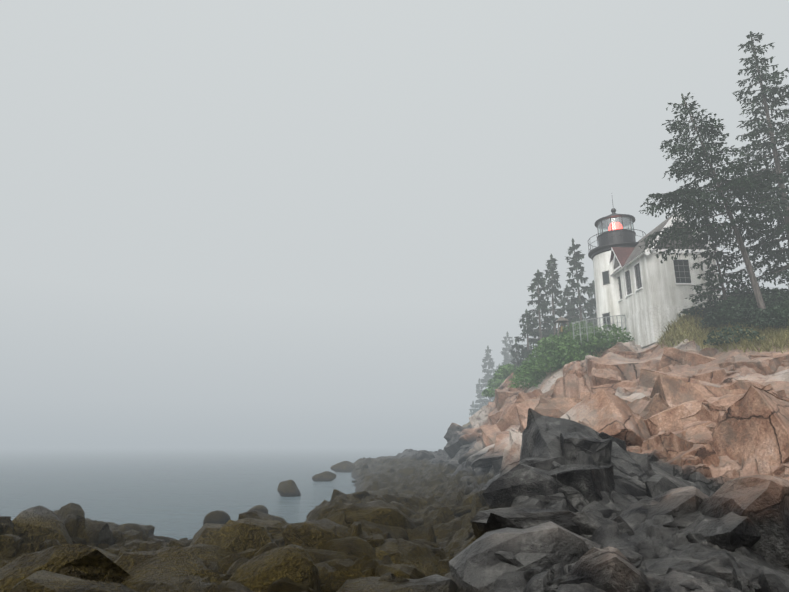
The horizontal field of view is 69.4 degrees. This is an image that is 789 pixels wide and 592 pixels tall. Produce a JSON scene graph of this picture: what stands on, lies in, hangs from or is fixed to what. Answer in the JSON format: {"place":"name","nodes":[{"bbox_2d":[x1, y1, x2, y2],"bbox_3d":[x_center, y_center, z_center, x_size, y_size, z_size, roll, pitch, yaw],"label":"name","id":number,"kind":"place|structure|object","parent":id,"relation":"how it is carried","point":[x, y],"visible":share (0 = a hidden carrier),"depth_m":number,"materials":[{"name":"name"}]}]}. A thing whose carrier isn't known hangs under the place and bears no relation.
{"place":"outdoors","nodes":[
{"label":"outdoors","id":0,"kind":"place"},
{"bbox_2d":[0,444,445,539],"bbox_3d":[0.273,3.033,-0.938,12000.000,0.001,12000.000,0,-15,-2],"label":"sea water","id":1,"kind":"structure","parent":0,"point":[177,491],"depth_m":53.13,"materials":[{"name":"grey liquid"}]},
{"bbox_2d":[0,314,788,591],"bbox_3d":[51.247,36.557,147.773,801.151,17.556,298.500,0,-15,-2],"label":"rocks","id":2,"kind":"object","parent":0,"point":[653,534],"visible":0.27,"depth_m":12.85,"materials":[{"name":"grey stone"}]},
{"bbox_2d":[469,401,475,420],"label":"tree","id":3,"kind":"object","parent":2,"relation":"on","point":[472,405],"visible":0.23,"depth_m":162.72,"materials":[{"name":"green plant"}]},
{"bbox_2d":[471,378,484,414],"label":"tree","id":4,"kind":"object","parent":2,"relation":"on","point":[479,385],"visible":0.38,"depth_m":148.70,"materials":[{"name":"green plant"}]},
{"bbox_2d":[478,346,495,408],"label":"tree","id":5,"kind":"object","parent":2,"relation":"on","point":[487,376],"visible":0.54,"depth_m":139.98,"materials":[{"name":"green plant"}]},
{"bbox_2d":[481,363,520,397],"bbox_3d":[13.316,9.228,60.751,7.463,5.746,13.341,-3,-15,12],"label":"clifftop bush","id":6,"kind":"object","parent":2,"relation":"on","point":[501,374],"visible":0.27,"depth_m":56.99,"materials":[{"name":"green plant"}]},
{"bbox_2d":[500,331,515,365],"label":"tree","id":7,"kind":"object","parent":2,"relation":"on","point":[505,354],"visible":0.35,"depth_m":136.69,"materials":[{"name":"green plant"}]},
{"bbox_2d":[509,338,524,366],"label":"tree","id":8,"kind":"object","parent":2,"relation":"on","point":[515,355],"visible":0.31,"depth_m":70.65,"materials":[{"name":"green plant"}]},
{"bbox_2d":[514,309,539,365],"bbox_3d":[14.596,5.603,62.933,4.087,8.678,3.476,0,-15,-2],"label":"tree","id":9,"kind":"object","parent":2,"relation":"on","point":[518,339],"visible":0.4,"depth_m":62.98,"materials":[{"name":"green plant"}]},
{"bbox_2d":[518,270,555,365],"bbox_3d":[14.971,2.686,59.504,5.026,11.677,4.451,7,-16,-25],"label":"tree","id":10,"kind":"object","parent":2,"relation":"on","point":[541,306],"visible":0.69,"depth_m":59.68,"materials":[{"name":"green plant"}]},
{"bbox_2d":[535,254,569,355],"bbox_3d":[17.284,1.569,62.056,4.829,13.175,4.664,-11,-18,36],"label":"tree","id":11,"kind":"object","parent":2,"relation":"on","point":[552,266],"visible":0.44,"depth_m":62.44,"materials":[{"name":"green plant"}]},
{"bbox_2d":[553,317,570,338],"bbox_3d":[13.231,3.193,44.895,1.619,3.259,1.619,0,-15,-2],"label":"gazebo","id":12,"kind":"object","parent":2,"relation":"on","point":[561,320],"visible":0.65,"depth_m":44.89,"materials":[{"name":"grey wood"}]},
{"bbox_2d":[559,284,578,327],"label":"tree","id":13,"kind":"object","parent":2,"relation":"on","point":[568,301],"visible":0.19,"depth_m":66.25,"materials":[{"name":"green plant"}]},
{"bbox_2d":[508,321,634,389],"bbox_3d":[12.941,4.676,42.429,8.893,7.151,9.410,-4,-15,16],"label":"clifftop bush","id":14,"kind":"object","parent":2,"relation":"on","point":[562,349],"visible":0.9,"depth_m":40.49,"materials":[{"name":"green plant"}]},
{"bbox_2d":[557,238,596,335],"bbox_3d":[19.227,0.448,59.436,4.841,13.677,5.140,-5,-15,19],"label":"tree","id":15,"kind":"object","parent":2,"relation":"on","point":[580,299],"visible":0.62,"depth_m":59.50,"materials":[{"name":"green plant"}]},
{"bbox_2d":[586,280,596,324],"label":"tree","id":16,"kind":"object","parent":2,"relation":"on","point":[592,284],"visible":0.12,"depth_m":68.64,"materials":[{"name":"green plant"}]},
{"bbox_2d":[572,315,627,344],"bbox_3d":[14.210,2.328,39.320,3.598,2.126,0.545,-2,-15,8],"label":"walkway railing","id":17,"kind":"object","parent":2,"relation":"on","point":[616,318],"visible":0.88,"depth_m":39.29,"materials":[{"name":"grey"}]},
{"bbox_2d":[588,199,718,347],"bbox_3d":[18.165,-2.388,41.466,6.037,13.130,8.890,0,-15,-2],"label":"lighthouse","id":18,"kind":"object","parent":2,"relation":"on","point":[645,326],"depth_m":38.85,"materials":[{"name":"white wood"}]},
{"bbox_2d":[583,306,788,357],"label":"grass tufts","id":19,"kind":"object","parent":2,"relation":"on","point":[775,337],"visible":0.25,"depth_m":28.96,"materials":[{"name":"green plant"}]},
{"bbox_2d":[639,92,788,323],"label":"tree","id":20,"kind":"object","parent":2,"relation":"on","point":[689,199],"visible":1,"depth_m":31.27,"materials":[{"name":"green plant"}]},
{"bbox_2d":[679,214,755,324],"bbox_3d":[19.211,-1.381,33.481,5.173,7.596,5.643,0,-15,-2],"label":"spruce tree","id":21,"kind":"object","parent":2,"relation":"on","point":[717,256],"visible":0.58,"depth_m":33.18,"materials":[{"name":"green plant"}]},
{"bbox_2d":[699,288,788,345],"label":"bush","id":22,"kind":"object","parent":2,"relation":"on","point":[755,317],"visible":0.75,"depth_m":28.69,"materials":[{"name":"green plant"}]},
{"bbox_2d":[711,283,788,316],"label":"bush","id":23,"kind":"object","parent":2,"relation":"on","point":[768,295],"visible":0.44,"depth_m":30.54,"materials":[{"name":"green plant"}]},
{"bbox_2d":[724,31,788,291],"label":"tall spruce tree","id":24,"kind":"object","parent":2,"relation":"on","point":[772,241],"visible":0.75,"depth_m":33.25,"materials":[{"name":"green plant"}]},
{"bbox_2d":[0,0,788,443],"label":"sky","id":25,"kind":"structure","parent":0,"point":[222,221],"materials":[{"name":"grey"}]},
{"bbox_2d":[593,251,620,341],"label":"lighthouse tower","id":26,"kind":"structure","parent":0,"point":[607,296],"depth_m":42.28,"materials":[{"name":"white paint"}]},
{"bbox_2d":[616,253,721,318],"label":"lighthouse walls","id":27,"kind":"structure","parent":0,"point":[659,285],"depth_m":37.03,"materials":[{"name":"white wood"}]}
]}

